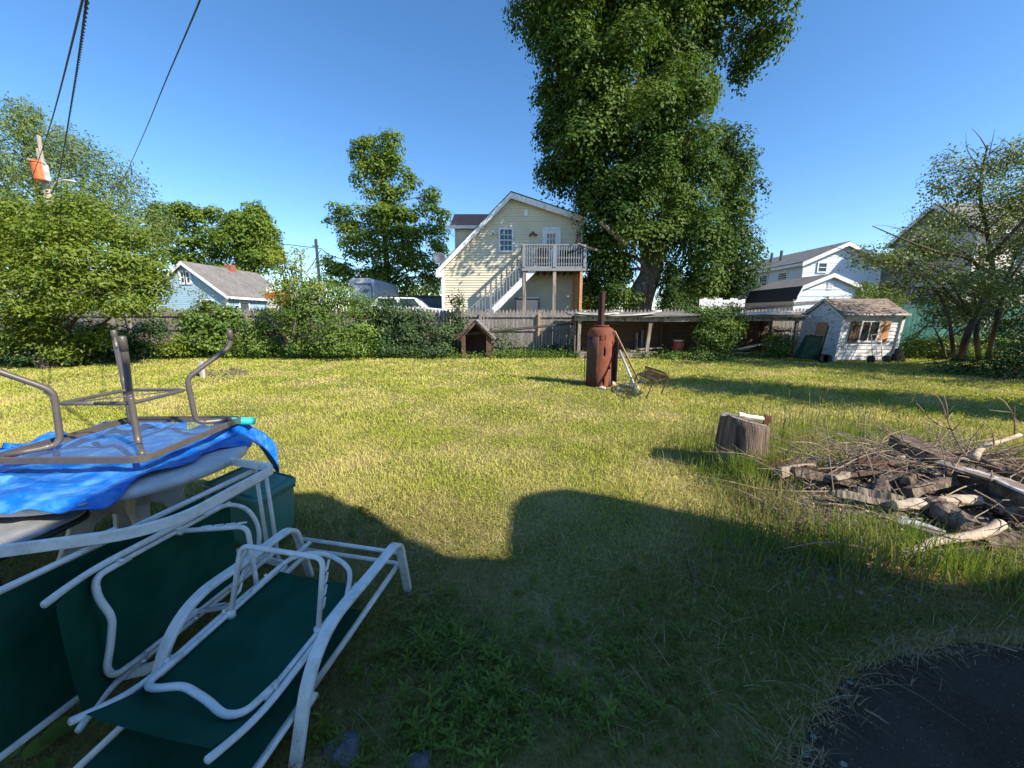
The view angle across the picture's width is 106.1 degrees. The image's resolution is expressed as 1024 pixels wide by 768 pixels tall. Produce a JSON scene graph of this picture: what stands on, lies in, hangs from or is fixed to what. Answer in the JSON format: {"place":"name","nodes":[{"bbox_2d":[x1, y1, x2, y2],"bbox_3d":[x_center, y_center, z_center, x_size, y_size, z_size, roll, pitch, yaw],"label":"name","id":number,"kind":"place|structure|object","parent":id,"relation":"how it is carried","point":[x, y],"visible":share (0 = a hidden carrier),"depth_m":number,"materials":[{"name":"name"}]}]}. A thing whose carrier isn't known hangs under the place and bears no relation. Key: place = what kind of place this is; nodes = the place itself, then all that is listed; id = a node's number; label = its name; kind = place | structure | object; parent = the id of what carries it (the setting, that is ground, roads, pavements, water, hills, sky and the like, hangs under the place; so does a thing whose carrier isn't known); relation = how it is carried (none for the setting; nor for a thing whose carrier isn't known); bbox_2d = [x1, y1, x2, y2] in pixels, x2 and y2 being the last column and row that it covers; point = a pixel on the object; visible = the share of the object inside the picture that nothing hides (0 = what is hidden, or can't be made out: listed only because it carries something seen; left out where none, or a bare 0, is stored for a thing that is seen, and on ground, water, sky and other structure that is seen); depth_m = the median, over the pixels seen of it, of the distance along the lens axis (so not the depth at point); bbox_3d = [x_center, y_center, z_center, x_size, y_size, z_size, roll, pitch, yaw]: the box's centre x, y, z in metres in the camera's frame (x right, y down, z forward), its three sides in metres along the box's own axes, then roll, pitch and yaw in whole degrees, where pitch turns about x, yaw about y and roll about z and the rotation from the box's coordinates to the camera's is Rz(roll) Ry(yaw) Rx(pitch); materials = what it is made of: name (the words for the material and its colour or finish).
{"place":"outdoors","nodes":[
{"label":"outdoors","id":0,"kind":"place"},
{"bbox_2d":[148,260,274,330],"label":"blue house","id":1,"kind":"structure","parent":0,"point":[232,282],"depth_m":25.55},
{"bbox_2d":[397,296,441,308],"bbox_3d":[-5.089,-3.818,22.855,2.582,2.653,2.460,0,10,0],"label":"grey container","id":2,"kind":"object","parent":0,"point":[433,301],"visible":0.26,"depth_m":21.50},
{"bbox_2d":[0,322,1023,767],"bbox_3d":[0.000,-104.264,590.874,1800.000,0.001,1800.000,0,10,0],"label":"ground","id":3,"kind":"structure","parent":0,"point":[710,654],"depth_m":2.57,"materials":[{"name":"plant"}]},
{"bbox_2d":[0,716,79,767],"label":"dock plant","id":4,"kind":"object","parent":3,"relation":"on","point":[56,730],"visible":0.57,"depth_m":1.41,"materials":[{"name":"plant"}]},
{"bbox_2d":[0,510,90,586],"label":"side table","id":5,"kind":"object","parent":3,"relation":"on","point":[20,529],"visible":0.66,"depth_m":1.82,"materials":[{"name":"white plastic"}]},
{"bbox_2d":[27,135,75,301],"bbox_3d":[-22.920,-7.198,19.801,1.870,10.385,0.820,0,10,0],"label":"utility pole","id":6,"kind":"object","parent":3,"relation":"on","point":[42,173],"visible":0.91,"depth_m":19.16,"materials":[{"name":"brown wood"}]},
{"bbox_2d":[56,0,89,185],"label":"overhead cable","id":7,"kind":"object","parent":6,"relation":"attached to","point":[85,12],"visible":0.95,"depth_m":6.21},
{"bbox_2d":[0,319,159,368],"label":"shrub","id":8,"kind":"object","parent":3,"relation":"on","point":[18,360],"visible":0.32,"depth_m":12.60,"materials":[{"name":"green plant"}]},
{"bbox_2d":[0,91,184,261],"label":"willow like tree","id":9,"kind":"object","parent":3,"relation":"on","point":[53,153],"visible":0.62,"depth_m":24.67,"materials":[{"name":"green plant"}]},
{"bbox_2d":[0,182,189,368],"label":"layered tree","id":10,"kind":"object","parent":3,"relation":"on","point":[29,263],"visible":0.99,"depth_m":11.15,"materials":[{"name":"green plant"}]},
{"bbox_2d":[0,446,247,559],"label":"round table","id":11,"kind":"object","parent":3,"relation":"on","point":[166,486],"visible":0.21,"depth_m":2.27,"materials":[{"name":"white plastic"}]},
{"bbox_2d":[0,421,279,514],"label":"tarp","id":12,"kind":"object","parent":11,"relation":"on","point":[58,488],"visible":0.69,"depth_m":2.27,"materials":[{"name":"plastic"}]},
{"bbox_2d":[0,330,240,463],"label":"patio table","id":13,"kind":"object","parent":12,"relation":"on","point":[133,419],"visible":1,"depth_m":2.28,"materials":[{"name":"grey metal"}]},
{"bbox_2d":[213,417,255,424],"bbox_3d":[-2.130,0.284,2.952,0.295,0.055,0.056,0,10,0],"label":"pool noodle","id":14,"kind":"object","parent":12,"relation":"on","point":[248,420],"visible":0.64,"depth_m":2.93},
{"bbox_2d":[0,457,287,760],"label":"sun lounger","id":15,"kind":"object","parent":3,"relation":"on","point":[87,626],"visible":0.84,"depth_m":1.57,"materials":[{"name":"white metal"}]},
{"bbox_2d":[116,312,177,359],"bbox_3d":[-13.468,-1.774,14.227,1.843,1.726,1.865,0,10,0],"label":"shrub","id":16,"kind":"object","parent":3,"relation":"on","point":[151,328],"visible":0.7,"depth_m":14.13,"materials":[{"name":"green plant"}]},
{"bbox_2d":[145,330,197,357],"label":"shrub","id":17,"kind":"object","parent":3,"relation":"on","point":[176,344],"visible":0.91,"depth_m":13.97,"materials":[{"name":"green plant"}]},
{"bbox_2d":[143,200,231,264],"bbox_3d":[-28.680,-10.442,34.878,8.305,11.513,4.462,0,10,0],"label":"backdrop tree","id":18,"kind":"object","parent":3,"relation":"on","point":[193,215],"visible":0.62,"depth_m":33.61,"materials":[{"name":"green plant"}]},
{"bbox_2d":[169,299,247,356],"bbox_3d":[-11.529,-2.176,15.063,2.693,2.225,2.962,0,10,0],"label":"shrub","id":19,"kind":"object","parent":3,"relation":"on","point":[199,322],"visible":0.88,"depth_m":14.27,"materials":[{"name":"green plant"}]},
{"bbox_2d":[189,368,251,376],"bbox_3d":[-8.115,-0.321,10.749,1.440,0.139,1.440,0,10,0],"label":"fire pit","id":20,"kind":"object","parent":3,"relation":"on","point":[227,373],"visible":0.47,"depth_m":10.60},
{"bbox_2d":[67,528,411,767],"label":"patio chair","id":21,"kind":"object","parent":3,"relation":"on","point":[235,683],"visible":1,"depth_m":1.48,"materials":[{"name":"white metal"}]},
{"bbox_2d":[202,199,288,278],"bbox_3d":[-23.189,-10.075,33.284,7.653,11.349,5.188,0,10,0],"label":"backdrop tree","id":22,"kind":"object","parent":3,"relation":"on","point":[248,232],"visible":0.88,"depth_m":32.33,"materials":[{"name":"green plant"}]},
{"bbox_2d":[203,467,295,544],"bbox_3d":[-1.920,0.906,2.857,0.690,0.408,0.392,5,11,24],"label":"storage bin","id":23,"kind":"object","parent":3,"relation":"on","point":[282,485],"visible":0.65,"depth_m":2.72,"materials":[{"name":"plastic"}]},
{"bbox_2d":[228,306,288,357],"bbox_3d":[-9.540,-2.073,15.231,2.183,1.964,3.122,0,10,0],"label":"shrub","id":24,"kind":"object","parent":3,"relation":"on","point":[260,336],"visible":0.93,"depth_m":14.39,"materials":[{"name":"green plant"}]},
{"bbox_2d":[254,241,342,347],"bbox_3d":[-7.915,-3.145,14.371,3.706,4.455,2.713,0,10,0],"label":"vine tree","id":25,"kind":"object","parent":3,"relation":"on","point":[291,268],"visible":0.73,"depth_m":14.08,"materials":[{"name":"green plant"}]},
{"bbox_2d":[267,271,385,358],"bbox_3d":[-6.633,-2.541,14.244,3.969,3.231,3.148,0,10,0],"label":"shrub","id":26,"kind":"object","parent":3,"relation":"on","point":[351,333],"visible":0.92,"depth_m":13.67,"materials":[{"name":"green plant"}]},
{"bbox_2d":[321,730,363,767],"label":"rock","id":27,"kind":"object","parent":3,"relation":"on","point":[353,737],"visible":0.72,"depth_m":1.42,"materials":[{"name":"stone"}]},
{"bbox_2d":[349,278,398,319],"bbox_3d":[-9.109,-5.211,25.967,1.535,3.298,5.042,0,10,0],"label":"camper trailer","id":28,"kind":"object","parent":3,"relation":"on","point":[374,287],"visible":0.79,"depth_m":23.42,"materials":[{"name":"grey metal"}]},
{"bbox_2d":[312,127,453,295],"bbox_3d":[-9.587,-10.749,27.885,10.742,14.529,4.691,0,10,0],"label":"oak tree","id":29,"kind":"object","parent":3,"relation":"on","point":[387,215],"visible":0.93,"depth_m":27.75,"materials":[{"name":"green plant"}]},
{"bbox_2d":[359,293,439,359],"bbox_3d":[-4.391,-2.253,14.755,3.105,2.482,2.312,0,10,0],"label":"shrub","id":30,"kind":"object","parent":3,"relation":"on","point":[410,316],"visible":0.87,"depth_m":14.63,"materials":[{"name":"green plant"}]},
{"bbox_2d":[0,307,807,353],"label":"stockade fence","id":31,"kind":"object","parent":3,"relation":"on","point":[536,336],"visible":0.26,"depth_m":15.80,"materials":[{"name":"grey wood"}]},
{"bbox_2d":[361,297,450,324],"bbox_3d":[-5.153,-3.657,19.530,4.393,1.429,1.762,0,10,0],"label":"parked car","id":32,"kind":"object","parent":3,"relation":"on","point":[420,302],"visible":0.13,"depth_m":18.70,"materials":[{"name":"white metal"}]},
{"bbox_2d":[403,750,432,767],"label":"rock","id":33,"kind":"object","parent":3,"relation":"on","point":[423,758],"visible":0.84,"depth_m":1.39,"materials":[{"name":"stone"}]},
{"bbox_2d":[399,275,441,295],"bbox_3d":[-9.394,-8.276,39.173,5.997,5.675,3.718,0,10,0],"label":"tree","id":34,"kind":"object","parent":3,"relation":"on","point":[421,292],"visible":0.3,"depth_m":38.68,"materials":[{"name":"green plant"}]},
{"bbox_2d":[393,317,459,358],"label":"shrub","id":35,"kind":"object","parent":3,"relation":"on","point":[445,344],"visible":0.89,"depth_m":14.46,"materials":[{"name":"green plant"}]},
{"bbox_2d":[442,288,470,340],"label":"shrub","id":36,"kind":"object","parent":3,"relation":"on","point":[459,301],"visible":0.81,"depth_m":15.19,"materials":[{"name":"green plant"}]},
{"bbox_2d":[456,319,495,357],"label":"dog house","id":37,"kind":"structure","parent":3,"relation":"on","point":[478,343],"depth_m":15.39,"materials":[{"name":"brown wood"}]},
{"bbox_2d":[489,324,530,354],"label":"shrub","id":38,"kind":"object","parent":3,"relation":"on","point":[502,342],"visible":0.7,"depth_m":15.31,"materials":[{"name":"green plant"}]},
{"bbox_2d":[433,191,587,348],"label":"yellow house","id":39,"kind":"structure","parent":3,"relation":"on","point":[489,262],"depth_m":18.56,"materials":[{"name":"wood"}]},
{"bbox_2d":[499,228,512,251],"bbox_3d":[-0.288,-6.919,18.517,0.712,1.122,0.079,0,10,0],"label":"window","id":40,"kind":"structure","parent":39,"relation":"in","point":[505,234],"depth_m":18.52,"materials":[{"name":"white paint"}]},
{"bbox_2d":[545,230,557,265],"bbox_3d":[1.902,-6.506,18.604,0.634,1.791,0.050,0,10,0],"label":"door","id":41,"kind":"structure","parent":39,"relation":"in","point":[551,236],"depth_m":18.50,"materials":[{"name":"white paint"}]},
{"bbox_2d":[0,356,1023,547],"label":"clover","id":42,"kind":"object","parent":3,"relation":"on","point":[304,392],"visible":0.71,"depth_m":8.45,"materials":[{"name":"plant"}]},
{"bbox_2d":[262,490,792,767],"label":"leafy weeds","id":43,"kind":"object","parent":3,"relation":"on","point":[415,731],"visible":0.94,"depth_m":1.65,"materials":[{"name":"plant"}]},
{"bbox_2d":[515,297,540,348],"bbox_3d":[0.725,-2.896,18.428,1.200,2.399,0.800,0,10,0],"label":"deck box","id":44,"kind":"object","parent":3,"relation":"on","point":[532,303],"visible":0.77,"depth_m":17.93,"materials":[{"name":"plastic"}]},
{"bbox_2d":[92,341,996,358],"bbox_3d":[-0.998,-1.386,15.032,38.239,0.713,2.154,0,10,0],"label":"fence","id":45,"kind":"object","parent":3,"relation":"on","point":[508,353],"visible":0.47,"depth_m":14.38,"materials":[{"name":"green plant"}]},
{"bbox_2d":[254,291,873,357],"bbox_3d":[1.788,-2.254,14.607,24.263,2.540,0.856,0,10,-1],"label":"fence","id":46,"kind":"object","parent":3,"relation":"on","point":[585,322],"visible":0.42,"depth_m":14.62,"materials":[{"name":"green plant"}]},
{"bbox_2d":[586,291,618,386],"bbox_3d":[2.028,-1.012,8.733,0.633,2.111,0.611,0,10,0],"label":"boiler tank","id":47,"kind":"object","parent":3,"relation":"on","point":[602,356],"visible":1,"depth_m":8.58,"materials":[{"name":"metal"}]},
{"bbox_2d":[613,341,618,381],"bbox_3d":[2.320,-0.497,8.613,0.020,0.900,0.161,-3,11,-17],"label":"door","id":48,"kind":"structure","parent":47,"relation":"in","point":[615,362],"depth_m":8.61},
{"bbox_2d":[582,262,705,311],"bbox_3d":[6.939,-4.428,20.900,7.539,4.546,2.757,0,10,0],"label":"understory tree","id":49,"kind":"object","parent":3,"relation":"on","point":[692,303],"visible":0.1,"depth_m":20.58,"materials":[{"name":"green plant"}]},
{"bbox_2d":[631,366,668,399],"bbox_3d":[2.770,-0.074,7.871,0.726,0.589,1.805,0,10,0],"label":"wire chair","id":50,"kind":"object","parent":3,"relation":"on","point":[648,371],"visible":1,"depth_m":7.82,"materials":[{"name":"metal"}]},
{"bbox_2d":[501,0,804,334],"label":"maple tree","id":51,"kind":"object","parent":3,"relation":"on","point":[612,108],"visible":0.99,"depth_m":16.77,"materials":[{"name":"green plant"}]},
{"bbox_2d":[652,251,688,311],"bbox_3d":[7.431,-3.912,18.166,1.598,4.501,1.727,0,10,0],"label":"arborvitae","id":52,"kind":"object","parent":3,"relation":"on","point":[670,294],"visible":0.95,"depth_m":17.79,"materials":[{"name":"green plant"}]},
{"bbox_2d":[333,443,1023,767],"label":"dry thatch","id":53,"kind":"object","parent":3,"relation":"on","point":[831,685],"visible":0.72,"depth_m":1.91,"materials":[{"name":"plant"}]},
{"bbox_2d":[565,311,810,358],"bbox_3d":[6.477,-1.908,14.838,8.670,1.771,1.624,0,10,0],"label":"lean to","id":54,"kind":"object","parent":3,"relation":"on","point":[677,322],"visible":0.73,"depth_m":15.53,"materials":[{"name":"grey wood"}]},
{"bbox_2d":[659,349,738,361],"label":"weeds","id":55,"kind":"object","parent":3,"relation":"on","point":[678,355],"visible":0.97,"depth_m":13.69,"materials":[{"name":"green plant"}]},
{"bbox_2d":[683,301,752,358],"bbox_3d":[7.537,-1.969,14.159,2.379,2.127,1.988,0,10,0],"label":"vine","id":56,"kind":"object","parent":3,"relation":"on","point":[717,334],"visible":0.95,"depth_m":13.81,"materials":[{"name":"green plant"}]},
{"bbox_2d":[696,298,744,334],"bbox_3d":[9.615,-2.766,17.791,2.086,2.369,0.030,0,10,0],"label":"white panel fence","id":57,"kind":"object","parent":3,"relation":"on","point":[716,300],"visible":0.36,"depth_m":17.60,"materials":[{"name":"paint"}]},
{"bbox_2d":[695,120,775,299],"bbox_3d":[12.932,-8.682,22.466,4.574,12.437,4.343,0,10,0],"label":"dark tree","id":58,"kind":"object","parent":3,"relation":"on","point":[739,205],"visible":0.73,"depth_m":21.75,"materials":[{"name":"green plant"}]},
{"bbox_2d":[712,411,769,472],"bbox_3d":[2.438,0.598,4.051,0.534,0.593,0.523,0,10,0],"label":"chopping stump","id":59,"kind":"object","parent":3,"relation":"on","point":[743,433],"visible":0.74,"depth_m":3.87,"materials":[{"name":"wood"}]},
{"bbox_2d":[738,412,771,426],"bbox_3d":[2.510,0.372,3.988,0.346,0.179,0.035,-1,10,-3],"label":"axe","id":60,"kind":"object","parent":59,"relation":"in","point":[766,419],"visible":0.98,"depth_m":3.98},
{"bbox_2d":[474,403,1023,623],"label":"tall grass","id":61,"kind":"structure","parent":3,"relation":"on","point":[872,544],"depth_m":2.71,"materials":[{"name":"plant"}]},
{"bbox_2d":[758,326,801,356],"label":"shrub","id":62,"kind":"object","parent":3,"relation":"on","point":[774,339],"visible":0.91,"depth_m":14.38,"materials":[{"name":"green plant"}]},
{"bbox_2d":[745,273,862,340],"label":"barn shed","id":63,"kind":"structure","parent":3,"relation":"on","point":[813,288],"depth_m":18.61,"materials":[{"name":"white"}]},
{"bbox_2d":[690,387,929,454],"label":"seed stems","id":64,"kind":"object","parent":3,"relation":"on","point":[785,418],"visible":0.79,"depth_m":4.67,"materials":[{"name":"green plant"}]},
{"bbox_2d":[793,326,831,362],"bbox_3d":[10.342,-1.377,13.200,0.907,1.253,0.612,0,10,0],"label":"dump cart","id":65,"kind":"object","parent":3,"relation":"on","point":[810,347],"visible":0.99,"depth_m":13.11,"materials":[{"name":"plastic"}]},
{"bbox_2d":[653,461,1023,644],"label":"wood chips","id":66,"kind":"object","parent":3,"relation":"on","point":[871,506],"visible":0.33,"depth_m":2.83,"materials":[{"name":"wood"}]},
{"bbox_2d":[774,463,815,477],"bbox_3d":[2.632,0.786,3.571,0.425,0.091,0.092,-3,11,-17],"label":"split billet","id":67,"kind":"object","parent":66,"relation":"on","point":[786,469],"visible":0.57,"depth_m":3.52,"materials":[{"name":"beige wood"}]},
{"bbox_2d":[834,490,889,506],"bbox_3d":[2.702,0.871,2.973,0.331,0.081,0.056,3,11,19],"label":"split billet","id":68,"kind":"object","parent":66,"relation":"on","point":[854,496],"visible":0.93,"depth_m":2.96,"materials":[{"name":"brown wood"}]},
{"bbox_2d":[855,486,903,500],"bbox_3d":[2.838,0.847,2.969,0.278,0.080,0.071,5,11,26],"label":"split billet","id":69,"kind":"object","parent":66,"relation":"on","point":[877,494],"visible":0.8,"depth_m":2.96,"materials":[{"name":"brown wood"}]},
{"bbox_2d":[871,474,894,492],"bbox_3d":[2.974,0.813,3.090,0.360,0.097,0.118,-9,13,-41],"label":"split billet","id":70,"kind":"object","parent":69,"relation":"on","point":[879,484],"visible":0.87,"depth_m":3.07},
{"bbox_2d":[899,475,959,497],"bbox_3d":[3.283,0.798,3.030,0.417,0.148,0.122,-2,10,-10],"label":"split billet","id":71,"kind":"object","parent":66,"relation":"on","point":[917,490],"visible":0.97,"depth_m":3.00,"materials":[{"name":"wood"}]},
{"bbox_2d":[893,519,1007,556],"bbox_3d":[2.919,1.030,2.546,0.840,0.195,0.103,-2,10,-10],"label":"crooked branch","id":72,"kind":"object","parent":66,"relation":"on","point":[993,527],"visible":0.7,"depth_m":2.53,"materials":[{"name":"wood"}]},
{"bbox_2d":[969,457,1023,482],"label":"log","id":73,"kind":"object","parent":66,"relation":"on","point":[1019,476],"visible":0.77,"depth_m":3.11,"materials":[{"name":"wood"}]},
{"bbox_2d":[796,299,911,360],"bbox_3d":[12.491,-2.038,14.239,2.411,2.188,2.096,0,10,0],"label":"playhouse","id":74,"kind":"object","parent":3,"relation":"on","point":[853,324],"visible":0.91,"depth_m":13.47,"materials":[{"name":"wood"}]},
{"bbox_2d":[857,320,882,341],"bbox_3d":[12.388,-1.824,13.353,0.773,0.760,0.050,0,10,0],"label":"window","id":75,"kind":"structure","parent":74,"relation":"in","point":[868,327],"depth_m":13.35,"materials":[{"name":"wood"}]},
{"bbox_2d":[692,391,1023,557],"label":"brush twigs","id":76,"kind":"object","parent":3,"relation":"on","point":[1004,458],"visible":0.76,"depth_m":3.39,"materials":[{"name":"wood"}]},
{"bbox_2d":[969,433,1022,461],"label":"crooked branch","id":77,"kind":"object","parent":76,"relation":"on","point":[979,450],"visible":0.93,"depth_m":3.32,"materials":[{"name":"wood"}]},
{"bbox_2d":[866,334,890,363],"bbox_3d":[12.386,-1.182,12.946,0.590,0.960,0.521,0,10,0],"label":"hand truck","id":78,"kind":"object","parent":3,"relation":"on","point":[885,358],"visible":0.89,"depth_m":13.03,"materials":[{"name":"white metal"}]},
{"bbox_2d":[844,280,912,306],"bbox_3d":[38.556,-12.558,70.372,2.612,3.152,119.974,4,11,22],"label":"shrub","id":79,"kind":"object","parent":3,"relation":"on","point":[869,292],"visible":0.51,"depth_m":16.43,"materials":[{"name":"green plant"}]},
{"bbox_2d":[748,464,1023,575],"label":"debris mound","id":80,"kind":"object","parent":3,"relation":"on","point":[985,515],"visible":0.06,"depth_m":3.04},
{"bbox_2d":[789,467,856,487],"bbox_3d":[2.675,0.795,3.307,0.466,0.128,0.122,2,10,13],"label":"split billet","id":81,"kind":"object","parent":80,"relation":"on","point":[809,474],"visible":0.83,"depth_m":3.28,"materials":[{"name":"wood"}]},
{"bbox_2d":[851,474,937,482],"bbox_3d":[3.386,0.857,3.444,0.589,0.184,0.120,4,11,22],"label":"log","id":82,"kind":"object","parent":80,"relation":"on","point":[869,477],"visible":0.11,"depth_m":3.46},
{"bbox_2d":[855,456,903,470],"bbox_3d":[3.268,0.716,3.420,0.334,0.136,0.070,3,11,19],"label":"split billet","id":83,"kind":"object","parent":82,"relation":"on","point":[872,461],"visible":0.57,"depth_m":3.41,"materials":[{"name":"brown wood"}]},
{"bbox_2d":[871,509,945,536],"bbox_3d":[2.836,0.992,2.771,0.150,0.030,0.353,-4,11,-20],"label":"painted board","id":84,"kind":"object","parent":80,"relation":"on","point":[928,530],"visible":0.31,"depth_m":2.71,"materials":[{"name":"paint"}]},
{"bbox_2d":[899,471,918,484],"bbox_3d":[3.300,0.760,3.171,0.405,0.102,0.080,-7,12,-33],"label":"split billet","id":85,"kind":"object","parent":80,"relation":"on","point":[908,479],"visible":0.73,"depth_m":3.07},
{"bbox_2d":[890,494,983,510],"bbox_3d":[3.167,0.886,2.875,0.651,0.116,0.099,-1,10,-3],"label":"log","id":86,"kind":"object","parent":80,"relation":"on","point":[959,500],"visible":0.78,"depth_m":2.85,"materials":[{"name":"wood"}]},
{"bbox_2d":[922,496,982,532],"bbox_3d":[3.133,0.951,2.740,0.193,0.196,0.312,0,10,0],"label":"log","id":87,"kind":"object","parent":80,"relation":"on","point":[944,510],"visible":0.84,"depth_m":2.72,"materials":[{"name":"wood"}]},
{"bbox_2d":[887,435,1023,506],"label":"timber","id":88,"kind":"object","parent":80,"relation":"on","point":[994,489],"visible":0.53,"depth_m":3.20,"materials":[{"name":"wood"}]},
{"bbox_2d":[993,477,1023,494],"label":"painted board","id":89,"kind":"object","parent":88,"relation":"on","point":[1012,484],"visible":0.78,"depth_m":2.81,"materials":[{"name":"paint"}]},
{"bbox_2d":[933,460,997,480],"bbox_3d":[3.557,0.674,3.025,0.130,0.043,0.315,-4,11,-24],"label":"painted board","id":90,"kind":"object","parent":89,"relation":"on","point":[974,472],"visible":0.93,"depth_m":3.00,"materials":[{"name":"paint"}]},
{"bbox_2d":[946,486,1023,521],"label":"log","id":91,"kind":"object","parent":80,"relation":"on","point":[1011,506],"visible":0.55,"depth_m":2.83,"materials":[{"name":"wood"}]},
{"bbox_2d":[834,130,1023,361],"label":"sparse tree","id":92,"kind":"object","parent":3,"relation":"on","point":[987,283],"visible":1,"depth_m":10.64,"materials":[{"name":"green plant"}]},
{"bbox_2d":[898,329,1019,358],"bbox_3d":[17.268,-1.638,15.096,5.702,1.153,1.888,-2,10,-9],"label":"shrub","id":93,"kind":"object","parent":3,"relation":"on","point":[922,343],"visible":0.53,"depth_m":14.85,"materials":[{"name":"green plant"}]},
{"bbox_2d":[898,304,1023,348],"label":"fence","id":94,"kind":"object","parent":3,"relation":"on","point":[908,323],"visible":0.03,"depth_m":17.31,"materials":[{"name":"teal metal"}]},
{"bbox_2d":[901,256,1023,352],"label":"shrub","id":95,"kind":"object","parent":3,"relation":"on","point":[1004,323],"visible":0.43,"depth_m":13.14,"materials":[{"name":"green plant"}]},
{"bbox_2d":[922,319,1023,379],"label":"shrub","id":96,"kind":"object","parent":3,"relation":"on","point":[1010,363],"visible":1,"depth_m":10.00,"materials":[{"name":"green plant"}]},
{"bbox_2d":[977,531,1023,551],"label":"log","id":97,"kind":"object","parent":3,"relation":"on","point":[1007,538],"visible":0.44,"depth_m":2.54,"materials":[{"name":"wood"}]},
{"bbox_3d":[8.117,0.414,-5.996,11.900,4.500,12.370,0,10,0],"label":"own house","id":98,"kind":"object","parent":3,"relation":"on","visible":0},
{"bbox_2d":[24,0,83,198],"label":"overhead cable","id":99,"kind":"object","parent":98,"relation":"attached to","point":[74,31],"visible":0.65,"depth_m":5.63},
{"bbox_2d":[109,0,200,211],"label":"overhead cable","id":100,"kind":"object","parent":98,"relation":"attached to","point":[193,15],"visible":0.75,"depth_m":6.11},
{"bbox_2d":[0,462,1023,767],"bbox_3d":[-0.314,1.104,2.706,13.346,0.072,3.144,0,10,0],"label":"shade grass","id":101,"kind":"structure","parent":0,"point":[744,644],"depth_m":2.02,"materials":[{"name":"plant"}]},
{"bbox_2d":[0,0,1023,313],"label":"sky","id":102,"kind":"structure","parent":0,"point":[264,100],"materials":[{"name":"blue"}]},
{"bbox_2d":[745,241,888,297],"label":"two storey house","id":103,"kind":"structure","parent":0,"point":[818,261],"depth_m":23.18,"materials":[{"name":"white"}]},
{"bbox_2d":[787,642,1023,767],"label":"driveway","id":104,"kind":"structure","parent":0,"point":[1006,685],"depth_m":1.55,"materials":[{"name":"asphalt"}]},
{"bbox_2d":[878,203,1023,304],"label":"beige house","id":105,"kind":"structure","parent":0,"point":[933,205],"depth_m":20.55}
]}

